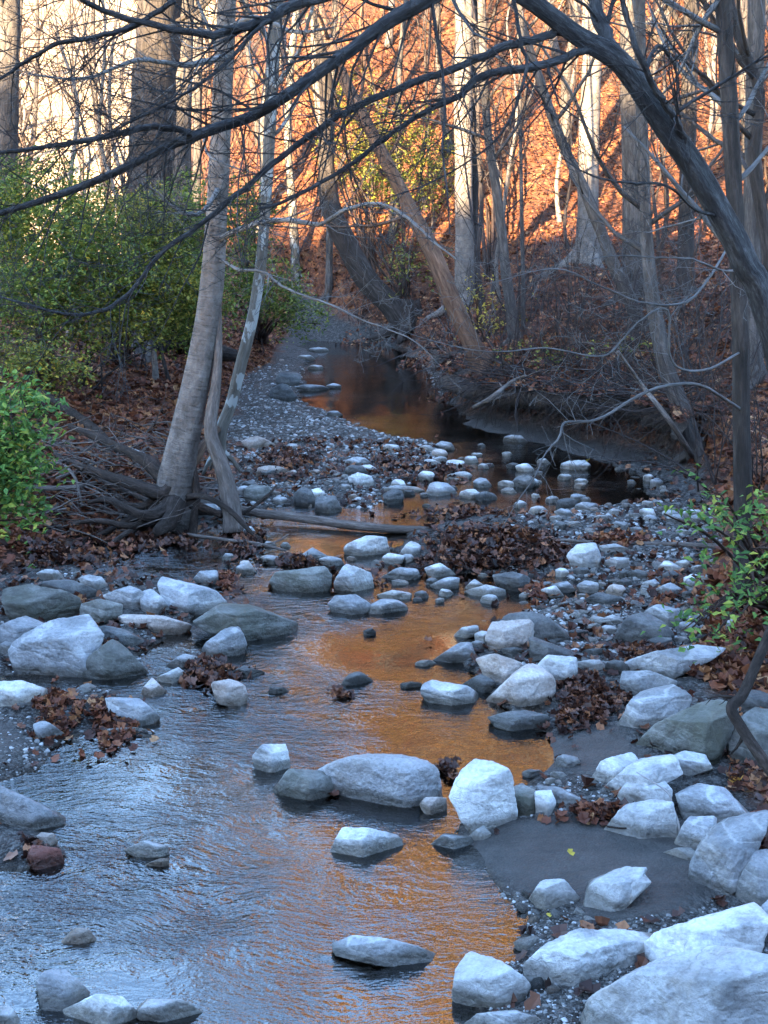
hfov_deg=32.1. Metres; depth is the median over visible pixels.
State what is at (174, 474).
leaning tree
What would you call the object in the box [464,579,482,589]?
stone
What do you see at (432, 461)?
stone
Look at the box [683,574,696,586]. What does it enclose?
stone
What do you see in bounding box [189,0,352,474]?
sycamore tree
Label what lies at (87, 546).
leaf pile
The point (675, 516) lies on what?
stone
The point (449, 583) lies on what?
rock
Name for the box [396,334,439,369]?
leaf pile
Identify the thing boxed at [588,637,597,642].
cobble
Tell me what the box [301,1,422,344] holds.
tree
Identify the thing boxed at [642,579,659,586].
stone
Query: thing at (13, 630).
rock
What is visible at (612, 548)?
rock
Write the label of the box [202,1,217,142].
hillside tree
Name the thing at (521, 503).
stone
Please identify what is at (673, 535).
cobble
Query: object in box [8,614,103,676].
boulder
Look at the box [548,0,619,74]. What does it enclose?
hillside tree
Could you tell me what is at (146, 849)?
rock
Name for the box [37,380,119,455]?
driftwood
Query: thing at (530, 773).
stone
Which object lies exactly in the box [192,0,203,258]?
tree
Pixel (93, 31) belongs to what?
hillside tree
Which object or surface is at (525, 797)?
rock
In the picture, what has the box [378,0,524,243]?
hillside tree
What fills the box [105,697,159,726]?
rock
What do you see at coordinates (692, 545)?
branch
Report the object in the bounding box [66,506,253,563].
leaf pile
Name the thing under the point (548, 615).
gravel
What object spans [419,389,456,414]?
leaf pile
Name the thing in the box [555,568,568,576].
stone
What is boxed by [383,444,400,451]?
stone
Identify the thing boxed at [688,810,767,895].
boulder
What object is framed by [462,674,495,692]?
rock
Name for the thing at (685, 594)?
stone
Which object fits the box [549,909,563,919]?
cobble
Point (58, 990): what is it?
boulder
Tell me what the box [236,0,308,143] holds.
hillside tree
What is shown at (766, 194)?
hillside tree
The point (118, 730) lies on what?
rock
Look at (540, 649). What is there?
boulder
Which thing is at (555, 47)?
hillside tree
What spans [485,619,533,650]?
rock
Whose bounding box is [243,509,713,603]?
leaf pile
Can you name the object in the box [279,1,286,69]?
hillside tree
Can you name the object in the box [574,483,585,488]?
stone
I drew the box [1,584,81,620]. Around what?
boulder
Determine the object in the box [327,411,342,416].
stone
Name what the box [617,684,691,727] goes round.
boulder
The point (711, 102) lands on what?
hillside tree
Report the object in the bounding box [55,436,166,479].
driftwood
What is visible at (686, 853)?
rock
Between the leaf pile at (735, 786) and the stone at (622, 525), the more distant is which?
the stone at (622, 525)
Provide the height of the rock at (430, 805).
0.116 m
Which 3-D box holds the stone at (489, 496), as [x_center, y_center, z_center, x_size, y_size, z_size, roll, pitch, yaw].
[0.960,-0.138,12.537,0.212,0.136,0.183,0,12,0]
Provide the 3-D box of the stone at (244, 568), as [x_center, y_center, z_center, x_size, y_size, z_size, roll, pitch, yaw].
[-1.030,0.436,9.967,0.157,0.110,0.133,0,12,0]
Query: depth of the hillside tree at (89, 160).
22.90 m
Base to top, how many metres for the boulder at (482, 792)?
0.391 m
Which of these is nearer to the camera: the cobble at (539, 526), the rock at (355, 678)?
the rock at (355, 678)
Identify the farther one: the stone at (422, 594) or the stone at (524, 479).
the stone at (524, 479)
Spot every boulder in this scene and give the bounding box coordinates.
[0,680,47,706]
[0,785,65,829]
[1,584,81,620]
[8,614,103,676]
[35,969,89,1011]
[41,579,102,598]
[63,994,136,1023]
[82,639,148,679]
[118,614,191,634]
[136,998,201,1022]
[157,577,226,614]
[193,603,297,641]
[269,566,331,592]
[272,768,334,800]
[318,753,442,807]
[330,827,403,856]
[332,935,435,966]
[420,680,477,705]
[449,759,517,833]
[452,951,530,1007]
[465,1010,540,1023]
[486,663,555,706]
[501,611,568,640]
[522,928,651,986]
[529,636,584,662]
[580,945,767,1023]
[583,866,646,911]
[602,754,682,790]
[604,799,678,838]
[612,612,674,643]
[616,781,672,802]
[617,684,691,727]
[619,670,676,695]
[625,644,725,678]
[636,699,738,764]
[642,902,767,961]
[675,783,748,822]
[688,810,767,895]
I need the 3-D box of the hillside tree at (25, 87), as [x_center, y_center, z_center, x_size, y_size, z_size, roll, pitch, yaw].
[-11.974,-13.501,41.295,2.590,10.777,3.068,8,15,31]
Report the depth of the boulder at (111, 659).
7.68 m
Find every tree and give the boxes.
[0,0,129,317]
[0,0,503,550]
[0,0,767,446]
[16,0,118,342]
[17,0,130,283]
[18,0,63,211]
[18,0,87,188]
[18,14,93,266]
[19,2,74,147]
[19,3,46,157]
[19,16,52,186]
[19,43,50,198]
[19,73,63,143]
[24,0,107,228]
[25,38,89,238]
[32,59,84,211]
[37,0,206,366]
[38,0,109,217]
[43,0,130,217]
[45,60,113,226]
[49,0,177,379]
[54,1,175,379]
[61,0,202,231]
[77,3,128,256]
[89,0,237,361]
[90,0,136,107]
[98,26,133,208]
[114,0,214,177]
[171,0,245,330]
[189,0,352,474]
[191,0,274,191]
[192,0,195,97]
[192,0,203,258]
[192,1,214,202]
[192,1,246,201]
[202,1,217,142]
[231,2,275,217]
[233,0,344,240]
[234,0,264,62]
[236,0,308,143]
[250,1,354,136]
[253,0,494,374]
[260,0,353,286]
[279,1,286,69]
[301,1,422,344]
[309,0,340,305]
[315,0,587,345]
[316,2,425,219]
[352,0,767,607]
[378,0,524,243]
[383,2,455,210]
[384,0,394,47]
[385,0,453,230]
[389,0,454,154]
[413,0,507,293]
[418,18,519,328]
[426,0,476,319]
[431,0,545,311]
[442,1,527,184]
[452,0,560,303]
[456,0,678,333]
[457,1,571,328]
[472,0,571,294]
[478,55,521,281]
[504,0,765,465]
[523,0,619,248]
[535,0,616,221]
[541,0,605,275]
[547,0,560,57]
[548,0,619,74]
[560,0,580,148]
[576,0,720,248]
[582,0,709,308]
[588,0,767,390]
[602,0,713,297]
[603,0,701,261]
[612,0,767,271]
[614,14,684,322]
[625,35,724,320]
[648,0,659,45]
[650,0,715,76]
[650,16,713,214]
[655,2,713,137]
[682,29,743,232]
[699,0,767,123]
[699,0,767,189]
[709,0,722,131]
[713,0,767,351]
[713,5,767,207]
[736,0,767,177]
[765,0,767,29]
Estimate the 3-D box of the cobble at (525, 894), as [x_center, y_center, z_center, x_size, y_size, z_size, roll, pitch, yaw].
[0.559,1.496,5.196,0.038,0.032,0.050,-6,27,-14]
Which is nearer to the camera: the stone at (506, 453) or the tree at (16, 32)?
the stone at (506, 453)
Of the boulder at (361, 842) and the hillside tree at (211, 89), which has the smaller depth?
the boulder at (361, 842)
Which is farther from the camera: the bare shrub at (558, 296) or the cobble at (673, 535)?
the bare shrub at (558, 296)
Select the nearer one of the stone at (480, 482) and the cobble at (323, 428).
the stone at (480, 482)
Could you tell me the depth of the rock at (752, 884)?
5.06 m
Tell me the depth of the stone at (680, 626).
8.32 m
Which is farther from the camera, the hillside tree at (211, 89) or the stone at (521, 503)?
the hillside tree at (211, 89)
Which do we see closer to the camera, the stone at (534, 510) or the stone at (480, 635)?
the stone at (480, 635)
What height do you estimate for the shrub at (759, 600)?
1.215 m
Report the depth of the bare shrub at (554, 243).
19.80 m
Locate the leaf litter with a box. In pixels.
[0,0,767,848]
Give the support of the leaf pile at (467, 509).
on the water
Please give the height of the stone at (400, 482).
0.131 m
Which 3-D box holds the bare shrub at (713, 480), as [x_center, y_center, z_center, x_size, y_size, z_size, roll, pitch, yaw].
[2.977,-1.236,12.164,2.745,2.183,2.027,-1,13,-6]
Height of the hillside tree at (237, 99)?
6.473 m
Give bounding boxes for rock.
[0,616,42,643]
[0,1005,19,1023]
[26,845,64,869]
[33,721,66,739]
[35,832,57,846]
[36,569,63,579]
[61,927,95,943]
[78,574,107,589]
[79,599,122,624]
[99,625,150,646]
[103,586,143,608]
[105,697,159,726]
[106,727,146,736]
[123,841,169,857]
[139,589,168,613]
[140,678,166,696]
[157,667,186,682]
[166,654,197,667]
[190,570,219,584]
[201,626,246,656]
[211,679,247,705]
[226,526,254,536]
[234,665,264,677]
[252,744,290,772]
[303,547,326,561]
[328,594,370,614]
[334,564,373,591]
[341,671,373,685]
[344,535,390,555]
[368,599,407,613]
[377,590,411,599]
[382,567,420,579]
[419,797,446,814]
[424,563,455,577]
[430,577,459,589]
[431,833,472,848]
[432,642,474,662]
[454,625,478,638]
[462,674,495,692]
[464,584,505,595]
[476,654,521,682]
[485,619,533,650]
[487,710,548,730]
[492,571,529,591]
[501,647,524,657]
[514,784,535,815]
[529,879,579,910]
[534,790,555,815]
[535,785,580,806]
[538,655,577,682]
[566,542,600,567]
[578,659,604,670]
[585,592,623,605]
[589,615,609,620]
[592,752,637,782]
[599,544,633,552]
[600,557,629,568]
[627,569,648,579]
[627,874,650,906]
[645,604,683,626]
[647,637,671,644]
[656,582,682,596]
[659,561,681,570]
[663,847,694,859]
[674,751,712,776]
[674,816,716,849]
[726,707,767,766]
[735,849,767,906]
[740,690,767,710]
[761,900,767,942]
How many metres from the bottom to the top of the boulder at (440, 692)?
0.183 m
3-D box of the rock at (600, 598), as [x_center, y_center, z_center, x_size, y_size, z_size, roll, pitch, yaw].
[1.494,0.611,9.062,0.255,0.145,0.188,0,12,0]
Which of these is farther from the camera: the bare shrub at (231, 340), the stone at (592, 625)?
the bare shrub at (231, 340)
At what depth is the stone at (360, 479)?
12.92 m
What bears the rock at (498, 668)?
on the ground
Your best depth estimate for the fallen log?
11.34 m
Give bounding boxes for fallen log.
[200,499,430,533]
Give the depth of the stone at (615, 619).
8.60 m
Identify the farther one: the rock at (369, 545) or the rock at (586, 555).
the rock at (369, 545)
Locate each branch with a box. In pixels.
[472,365,538,409]
[552,538,717,548]
[616,350,694,458]
[706,625,767,776]
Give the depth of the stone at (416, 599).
9.22 m
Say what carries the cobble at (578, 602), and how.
on the ground
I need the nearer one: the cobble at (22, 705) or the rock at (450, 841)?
the rock at (450, 841)
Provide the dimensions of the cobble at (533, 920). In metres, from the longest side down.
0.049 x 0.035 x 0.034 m
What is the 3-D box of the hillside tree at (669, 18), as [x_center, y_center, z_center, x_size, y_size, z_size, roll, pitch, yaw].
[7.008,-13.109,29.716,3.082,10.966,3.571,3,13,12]
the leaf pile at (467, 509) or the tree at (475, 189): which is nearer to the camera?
the leaf pile at (467, 509)
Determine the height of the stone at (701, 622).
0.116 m
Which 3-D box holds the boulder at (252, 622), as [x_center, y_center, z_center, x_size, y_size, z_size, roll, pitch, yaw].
[-0.886,0.731,8.506,0.660,0.316,0.340,0,12,0]
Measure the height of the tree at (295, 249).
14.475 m
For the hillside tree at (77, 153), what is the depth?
31.53 m
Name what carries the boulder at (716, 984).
on the ground
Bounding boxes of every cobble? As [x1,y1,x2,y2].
[17,703,25,708]
[22,567,32,571]
[79,683,95,688]
[80,687,91,692]
[110,690,118,693]
[317,427,326,431]
[513,935,539,950]
[516,904,527,913]
[521,890,530,898]
[527,916,538,923]
[530,977,544,990]
[532,604,544,610]
[534,812,543,817]
[536,524,548,528]
[545,985,560,993]
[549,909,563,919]
[570,613,581,617]
[574,600,583,604]
[574,907,584,914]
[578,609,590,614]
[584,527,594,533]
[584,915,594,920]
[587,786,596,790]
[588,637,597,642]
[589,567,597,573]
[609,578,619,582]
[622,503,629,506]
[630,600,642,606]
[640,588,649,596]
[652,561,661,568]
[660,489,668,493]
[669,533,678,537]
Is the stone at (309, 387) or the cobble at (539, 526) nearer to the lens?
the cobble at (539, 526)
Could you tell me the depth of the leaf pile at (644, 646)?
7.83 m
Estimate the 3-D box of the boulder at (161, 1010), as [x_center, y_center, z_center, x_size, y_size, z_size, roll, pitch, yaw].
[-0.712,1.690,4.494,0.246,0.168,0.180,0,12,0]
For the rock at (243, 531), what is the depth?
11.06 m
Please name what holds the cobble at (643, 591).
on the ground
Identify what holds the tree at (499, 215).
on the ground
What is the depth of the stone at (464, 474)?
13.49 m
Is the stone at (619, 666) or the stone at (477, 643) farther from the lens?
the stone at (477, 643)
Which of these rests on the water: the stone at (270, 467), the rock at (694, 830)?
the rock at (694, 830)
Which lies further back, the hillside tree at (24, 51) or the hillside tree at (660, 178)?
the hillside tree at (24, 51)
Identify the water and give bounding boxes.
[0,341,669,1023]
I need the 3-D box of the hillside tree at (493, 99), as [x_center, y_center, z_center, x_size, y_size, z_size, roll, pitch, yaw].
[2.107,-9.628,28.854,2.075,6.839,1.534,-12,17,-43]
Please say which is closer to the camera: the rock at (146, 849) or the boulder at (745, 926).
the boulder at (745, 926)
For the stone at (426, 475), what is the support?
on the ground
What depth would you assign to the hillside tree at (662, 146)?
23.12 m
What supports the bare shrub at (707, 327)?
on the ground
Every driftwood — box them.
[25,445,117,499]
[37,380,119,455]
[45,445,98,506]
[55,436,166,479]
[77,434,140,466]
[86,460,147,501]
[186,533,286,551]
[257,534,288,546]
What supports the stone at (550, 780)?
on the ground
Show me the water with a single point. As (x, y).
(252, 901)
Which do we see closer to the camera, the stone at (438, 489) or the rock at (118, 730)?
the rock at (118, 730)
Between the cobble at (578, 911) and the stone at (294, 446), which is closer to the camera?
the cobble at (578, 911)
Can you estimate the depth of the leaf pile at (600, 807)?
5.74 m
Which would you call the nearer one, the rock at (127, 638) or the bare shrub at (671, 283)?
the rock at (127, 638)
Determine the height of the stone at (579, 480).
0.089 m
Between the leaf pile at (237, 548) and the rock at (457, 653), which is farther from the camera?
the leaf pile at (237, 548)
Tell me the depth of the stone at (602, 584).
9.57 m
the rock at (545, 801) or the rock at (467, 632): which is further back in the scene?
the rock at (467, 632)
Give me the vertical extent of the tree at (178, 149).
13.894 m
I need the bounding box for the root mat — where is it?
[364,291,767,482]
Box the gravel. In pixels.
[0,363,767,1023]
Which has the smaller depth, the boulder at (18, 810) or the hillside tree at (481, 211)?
the boulder at (18, 810)
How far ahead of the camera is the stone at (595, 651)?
7.86 m
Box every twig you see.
[606,825,626,828]
[636,772,680,831]
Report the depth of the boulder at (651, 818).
5.58 m
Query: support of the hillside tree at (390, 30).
on the ground
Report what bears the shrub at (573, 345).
on the ground
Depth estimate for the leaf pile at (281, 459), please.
13.79 m
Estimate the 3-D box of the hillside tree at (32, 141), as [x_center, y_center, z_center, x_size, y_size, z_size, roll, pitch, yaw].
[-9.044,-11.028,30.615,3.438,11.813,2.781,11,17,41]
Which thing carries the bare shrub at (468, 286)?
on the ground
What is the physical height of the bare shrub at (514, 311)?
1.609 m
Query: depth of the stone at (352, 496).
12.34 m
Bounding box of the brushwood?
[9,387,263,542]
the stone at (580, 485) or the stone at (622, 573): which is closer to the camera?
the stone at (622, 573)
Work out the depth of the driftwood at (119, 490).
11.47 m
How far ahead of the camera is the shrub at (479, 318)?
19.94 m
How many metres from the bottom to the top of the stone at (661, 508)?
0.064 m
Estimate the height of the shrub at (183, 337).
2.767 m
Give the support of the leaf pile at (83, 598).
on the ground
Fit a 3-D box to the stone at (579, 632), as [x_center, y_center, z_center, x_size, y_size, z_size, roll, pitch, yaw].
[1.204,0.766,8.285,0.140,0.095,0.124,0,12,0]
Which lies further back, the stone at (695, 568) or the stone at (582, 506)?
the stone at (582, 506)
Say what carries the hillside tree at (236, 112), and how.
on the ground
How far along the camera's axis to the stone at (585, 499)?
12.40 m
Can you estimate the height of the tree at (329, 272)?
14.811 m
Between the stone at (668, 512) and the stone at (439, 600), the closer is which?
the stone at (439, 600)
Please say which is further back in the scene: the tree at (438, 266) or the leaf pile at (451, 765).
the tree at (438, 266)
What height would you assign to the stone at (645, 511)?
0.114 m
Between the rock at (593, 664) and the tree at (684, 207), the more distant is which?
the tree at (684, 207)
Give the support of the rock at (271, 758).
in the water
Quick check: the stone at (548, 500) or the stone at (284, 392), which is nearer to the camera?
the stone at (548, 500)
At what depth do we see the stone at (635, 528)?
10.88 m
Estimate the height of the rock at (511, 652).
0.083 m
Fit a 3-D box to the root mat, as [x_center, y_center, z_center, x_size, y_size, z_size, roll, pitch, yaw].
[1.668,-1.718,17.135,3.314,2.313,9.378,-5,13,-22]
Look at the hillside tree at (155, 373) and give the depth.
16.38 m
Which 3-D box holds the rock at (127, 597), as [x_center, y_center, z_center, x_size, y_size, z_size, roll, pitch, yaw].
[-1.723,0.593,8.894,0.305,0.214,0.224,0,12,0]
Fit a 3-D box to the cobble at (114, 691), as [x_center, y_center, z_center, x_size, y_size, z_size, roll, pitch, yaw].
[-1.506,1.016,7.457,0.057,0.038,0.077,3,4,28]
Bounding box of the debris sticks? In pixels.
[391,494,598,577]
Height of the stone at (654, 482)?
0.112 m
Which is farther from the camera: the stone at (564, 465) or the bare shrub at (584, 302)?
the bare shrub at (584, 302)
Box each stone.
[0,641,11,654]
[146,858,168,866]
[198,503,220,519]
[222,553,235,560]
[236,562,256,574]
[237,486,246,494]
[241,436,274,448]
[241,480,257,485]
[244,484,269,501]
[256,465,288,476]
[260,469,275,477]
[262,555,282,564]
[268,685,288,693]
[269,383,296,401]
[272,491,280,495]
[273,497,288,503]
[275,371,300,385]
[280,542,290,547]
[285,443,297,448]
[293,487,314,506]
[295,384,329,390]
[298,355,314,360]
[308,365,323,368]
[309,347,328,351]
[311,469,319,473]
[312,488,324,496]
[315,495,341,512]
[319,556,344,565]
[326,383,341,387]
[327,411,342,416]
[341,484,351,489]
[345,457,372,464]
[345,465,367,475]
[346,556,356,560]
[348,472,373,486]
[349,494,357,499]
[361,464,376,472]
[363,628,375,635]
[382,553,404,564]
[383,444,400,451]
[383,488,403,503]
[384,485,424,491]
[386,592,405,599]
[391,479,405,485]
[392,579,408,585]
[399,541,420,555]
[400,681,421,688]
[403,490,414,495]
[403,554,413,562]
[412,597,422,601]
[414,591,428,598]
[415,660,436,666]
[418,445,434,450]
[418,471,434,480]
[420,493,427,496]
[424,459,440,466]
[426,482,457,495]
[426,578,437,584]
[431,449,447,456]
[433,456,447,461]
[435,441,454,450]
[435,598,443,602]
[439,589,452,596]
[446,459,464,468]
[447,471,471,479]
[459,489,479,498]
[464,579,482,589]
[465,456,477,462]
[469,825,491,839]
[471,640,485,648]
[472,453,482,456]
[473,478,491,487]
[474,631,486,641]
[475,491,496,500]
[478,463,488,468]
[480,594,499,603]
[498,480,513,486]
[501,487,516,492]
[502,452,511,455]
[503,435,527,441]
[506,462,518,468]
[512,475,535,487]
[514,500,525,508]
[515,463,532,471]
[519,592,529,597]
[522,769,543,777]
[528,506,549,514]
[531,493,539,497]
[537,458,549,463]
[541,586,563,597]
[545,496,558,502]
[545,777,554,783]
[549,515,561,520]
[550,581,575,592]
[550,772,566,777]
[553,521,567,529]
[554,508,572,516]
[555,498,577,508]
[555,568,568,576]
[555,754,580,767]
[557,474,571,479]
[560,460,570,468]
[567,521,582,526]
[568,629,588,637]
[569,460,590,469]
[570,494,585,501]
[574,478,587,483]
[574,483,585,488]
[574,567,588,574]
[575,502,598,510]
[577,580,598,592]
[577,593,585,597]
[580,497,590,501]
[583,648,606,655]
[587,623,601,628]
[590,507,599,510]
[593,619,613,625]
[594,515,611,521]
[597,582,605,587]
[602,625,616,633]
[604,614,622,623]
[605,584,625,595]
[605,660,629,673]
[609,508,620,514]
[613,521,628,529]
[616,578,632,586]
[619,570,629,577]
[627,479,635,483]
[628,513,639,517]
[629,527,643,531]
[639,508,655,515]
[642,500,653,506]
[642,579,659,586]
[643,474,654,480]
[643,515,656,523]
[650,478,662,487]
[657,506,663,511]
[662,510,678,517]
[662,571,678,580]
[666,514,684,523]
[672,502,681,506]
[674,636,689,642]
[675,560,690,568]
[676,621,699,632]
[678,529,689,534]
[681,590,693,599]
[683,509,700,517]
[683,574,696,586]
[684,578,700,590]
[690,514,705,522]
[690,614,708,625]
[691,565,703,571]
[696,634,710,640]
[701,575,707,583]
[704,586,713,594]
[725,619,738,629]
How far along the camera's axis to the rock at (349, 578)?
9.47 m
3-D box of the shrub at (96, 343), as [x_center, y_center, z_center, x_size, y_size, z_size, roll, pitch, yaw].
[-3.471,-2.744,16.092,2.027,2.530,5.858,-5,14,-23]
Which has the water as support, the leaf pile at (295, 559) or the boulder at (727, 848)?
the leaf pile at (295, 559)
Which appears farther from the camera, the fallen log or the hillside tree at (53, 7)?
the hillside tree at (53, 7)
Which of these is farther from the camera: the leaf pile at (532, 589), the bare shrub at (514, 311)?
the bare shrub at (514, 311)
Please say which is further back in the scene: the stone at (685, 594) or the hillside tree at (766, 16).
the hillside tree at (766, 16)
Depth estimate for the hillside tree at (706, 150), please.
25.79 m
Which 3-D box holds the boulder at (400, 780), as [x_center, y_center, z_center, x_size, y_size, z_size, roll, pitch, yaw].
[-0.031,1.272,6.193,0.610,0.350,0.393,0,12,0]
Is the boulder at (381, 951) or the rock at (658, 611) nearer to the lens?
the boulder at (381, 951)
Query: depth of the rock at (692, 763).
6.16 m
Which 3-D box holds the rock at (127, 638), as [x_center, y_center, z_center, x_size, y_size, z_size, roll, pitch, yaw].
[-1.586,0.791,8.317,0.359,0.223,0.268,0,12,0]
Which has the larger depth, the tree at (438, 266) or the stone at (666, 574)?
the tree at (438, 266)
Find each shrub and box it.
[0,137,168,369]
[0,141,272,389]
[0,325,101,412]
[0,366,74,567]
[45,174,229,364]
[47,285,186,375]
[118,167,248,360]
[181,308,261,366]
[197,168,334,344]
[223,294,288,353]
[303,61,385,271]
[312,240,403,321]
[337,81,454,297]
[339,279,398,325]
[381,260,454,334]
[384,208,515,349]
[393,276,471,345]
[429,251,617,371]
[439,273,536,341]
[451,147,597,331]
[463,261,595,357]
[473,190,592,322]
[477,211,682,342]
[486,291,627,375]
[495,318,653,370]
[504,166,701,323]
[517,245,654,405]
[518,184,729,376]
[522,236,761,422]
[539,301,764,503]
[543,216,727,320]
[544,299,722,390]
[546,284,618,366]
[552,211,762,357]
[553,273,730,376]
[557,280,627,345]
[585,198,715,345]
[594,336,701,399]
[609,235,711,321]
[623,267,753,397]
[634,319,767,449]
[637,317,767,490]
[640,463,767,663]
[660,245,730,323]
[689,298,730,325]
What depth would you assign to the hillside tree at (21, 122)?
49.33 m
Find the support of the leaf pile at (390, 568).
on the water
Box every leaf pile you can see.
[0,502,143,576]
[16,374,335,581]
[23,835,66,867]
[27,675,93,765]
[59,689,158,763]
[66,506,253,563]
[74,591,93,602]
[96,620,121,644]
[178,652,256,694]
[206,565,247,597]
[209,502,272,575]
[230,434,347,496]
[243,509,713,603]
[255,551,342,571]
[320,302,435,346]
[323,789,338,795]
[326,434,473,497]
[326,684,354,698]
[331,565,393,591]
[369,493,540,520]
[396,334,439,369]
[398,458,490,499]
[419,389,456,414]
[434,755,461,778]
[491,570,559,605]
[494,797,625,834]
[542,641,703,760]
[549,524,713,575]
[587,638,676,669]
[590,572,744,696]
[629,551,718,607]
[717,757,767,792]
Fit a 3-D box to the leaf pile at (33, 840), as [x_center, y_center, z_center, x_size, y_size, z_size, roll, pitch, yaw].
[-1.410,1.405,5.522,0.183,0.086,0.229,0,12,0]
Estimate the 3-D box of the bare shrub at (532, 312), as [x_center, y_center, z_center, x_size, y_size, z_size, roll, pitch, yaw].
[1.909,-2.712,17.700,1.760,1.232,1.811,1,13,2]
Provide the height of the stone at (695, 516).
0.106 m
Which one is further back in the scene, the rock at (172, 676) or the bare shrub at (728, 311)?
the bare shrub at (728, 311)
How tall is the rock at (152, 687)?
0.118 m
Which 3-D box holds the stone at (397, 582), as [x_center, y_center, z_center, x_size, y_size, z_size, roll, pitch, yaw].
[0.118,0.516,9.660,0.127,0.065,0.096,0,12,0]
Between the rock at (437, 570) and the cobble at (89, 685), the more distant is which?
the rock at (437, 570)
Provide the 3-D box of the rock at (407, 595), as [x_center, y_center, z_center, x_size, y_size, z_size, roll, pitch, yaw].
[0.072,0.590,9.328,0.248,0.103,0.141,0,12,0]
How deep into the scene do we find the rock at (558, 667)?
7.46 m
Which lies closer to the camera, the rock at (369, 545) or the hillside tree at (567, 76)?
the rock at (369, 545)
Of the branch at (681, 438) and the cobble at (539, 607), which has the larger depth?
the branch at (681, 438)
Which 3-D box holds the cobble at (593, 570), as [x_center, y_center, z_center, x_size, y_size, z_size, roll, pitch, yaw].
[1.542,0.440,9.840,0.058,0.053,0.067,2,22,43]
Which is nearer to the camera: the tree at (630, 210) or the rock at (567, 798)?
the rock at (567, 798)
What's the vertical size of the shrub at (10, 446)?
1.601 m
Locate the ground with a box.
[0,0,767,1023]
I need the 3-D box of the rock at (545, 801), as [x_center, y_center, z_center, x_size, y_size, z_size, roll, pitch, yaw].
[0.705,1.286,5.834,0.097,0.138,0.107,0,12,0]
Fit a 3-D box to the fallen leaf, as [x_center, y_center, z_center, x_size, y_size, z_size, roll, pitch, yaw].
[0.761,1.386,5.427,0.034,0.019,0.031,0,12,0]
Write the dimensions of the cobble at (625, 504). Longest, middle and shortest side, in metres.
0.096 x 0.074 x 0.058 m
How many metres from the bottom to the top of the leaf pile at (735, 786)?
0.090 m
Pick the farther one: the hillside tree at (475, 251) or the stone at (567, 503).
the hillside tree at (475, 251)
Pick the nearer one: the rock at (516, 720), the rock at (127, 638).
the rock at (516, 720)
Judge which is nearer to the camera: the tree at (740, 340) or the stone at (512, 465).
the tree at (740, 340)
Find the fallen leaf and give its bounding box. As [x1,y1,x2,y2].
[567,849,574,855]
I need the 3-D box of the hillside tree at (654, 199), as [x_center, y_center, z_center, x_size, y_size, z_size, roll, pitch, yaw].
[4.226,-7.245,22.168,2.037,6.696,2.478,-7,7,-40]
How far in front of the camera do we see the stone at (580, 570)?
9.78 m
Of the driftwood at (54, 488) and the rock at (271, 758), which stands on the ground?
the driftwood at (54, 488)
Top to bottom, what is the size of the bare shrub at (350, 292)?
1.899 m
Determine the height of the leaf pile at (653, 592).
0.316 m
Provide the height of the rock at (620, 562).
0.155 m
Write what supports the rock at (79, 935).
on the water
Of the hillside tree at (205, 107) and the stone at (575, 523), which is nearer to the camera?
the stone at (575, 523)
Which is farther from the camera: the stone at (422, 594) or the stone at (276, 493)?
the stone at (276, 493)
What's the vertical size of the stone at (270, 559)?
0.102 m
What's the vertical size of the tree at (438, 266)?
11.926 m
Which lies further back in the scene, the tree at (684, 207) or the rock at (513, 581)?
the tree at (684, 207)
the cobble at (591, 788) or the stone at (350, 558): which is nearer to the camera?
the cobble at (591, 788)
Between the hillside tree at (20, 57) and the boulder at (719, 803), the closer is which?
the boulder at (719, 803)
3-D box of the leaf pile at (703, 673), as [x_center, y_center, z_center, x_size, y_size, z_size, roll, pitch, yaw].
[1.852,0.733,7.955,1.026,0.296,1.950,9,15,34]
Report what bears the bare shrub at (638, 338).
on the ground
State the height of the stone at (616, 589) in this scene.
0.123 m
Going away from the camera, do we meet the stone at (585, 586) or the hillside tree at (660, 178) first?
the stone at (585, 586)
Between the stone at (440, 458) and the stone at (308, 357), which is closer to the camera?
the stone at (440, 458)
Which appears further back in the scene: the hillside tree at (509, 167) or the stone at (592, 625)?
the hillside tree at (509, 167)
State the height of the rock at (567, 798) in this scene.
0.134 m
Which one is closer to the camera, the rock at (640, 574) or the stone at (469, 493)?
the rock at (640, 574)
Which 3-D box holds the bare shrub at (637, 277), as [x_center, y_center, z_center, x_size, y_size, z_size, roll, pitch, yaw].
[2.930,-2.766,15.908,2.128,2.292,2.881,17,21,53]
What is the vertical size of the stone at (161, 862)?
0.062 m
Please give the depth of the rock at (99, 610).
8.49 m
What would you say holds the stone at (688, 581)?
on the ground
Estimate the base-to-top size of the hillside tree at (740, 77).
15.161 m
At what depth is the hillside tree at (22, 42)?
29.00 m
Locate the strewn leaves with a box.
[0,434,763,1011]
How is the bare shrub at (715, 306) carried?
on the ground
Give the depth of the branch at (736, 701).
5.66 m
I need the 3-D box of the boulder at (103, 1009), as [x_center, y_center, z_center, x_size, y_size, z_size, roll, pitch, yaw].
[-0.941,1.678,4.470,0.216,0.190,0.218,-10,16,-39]
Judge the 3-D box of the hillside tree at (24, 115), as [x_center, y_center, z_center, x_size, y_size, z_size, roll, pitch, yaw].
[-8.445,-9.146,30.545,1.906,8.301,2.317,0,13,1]
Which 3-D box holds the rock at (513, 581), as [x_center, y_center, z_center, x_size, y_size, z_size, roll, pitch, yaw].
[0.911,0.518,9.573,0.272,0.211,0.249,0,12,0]
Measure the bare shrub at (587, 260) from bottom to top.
2.070 m
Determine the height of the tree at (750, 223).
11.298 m
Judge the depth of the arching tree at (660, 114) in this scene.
5.33 m
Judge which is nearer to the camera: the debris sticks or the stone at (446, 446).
the debris sticks
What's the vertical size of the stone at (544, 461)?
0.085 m
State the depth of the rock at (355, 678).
7.58 m

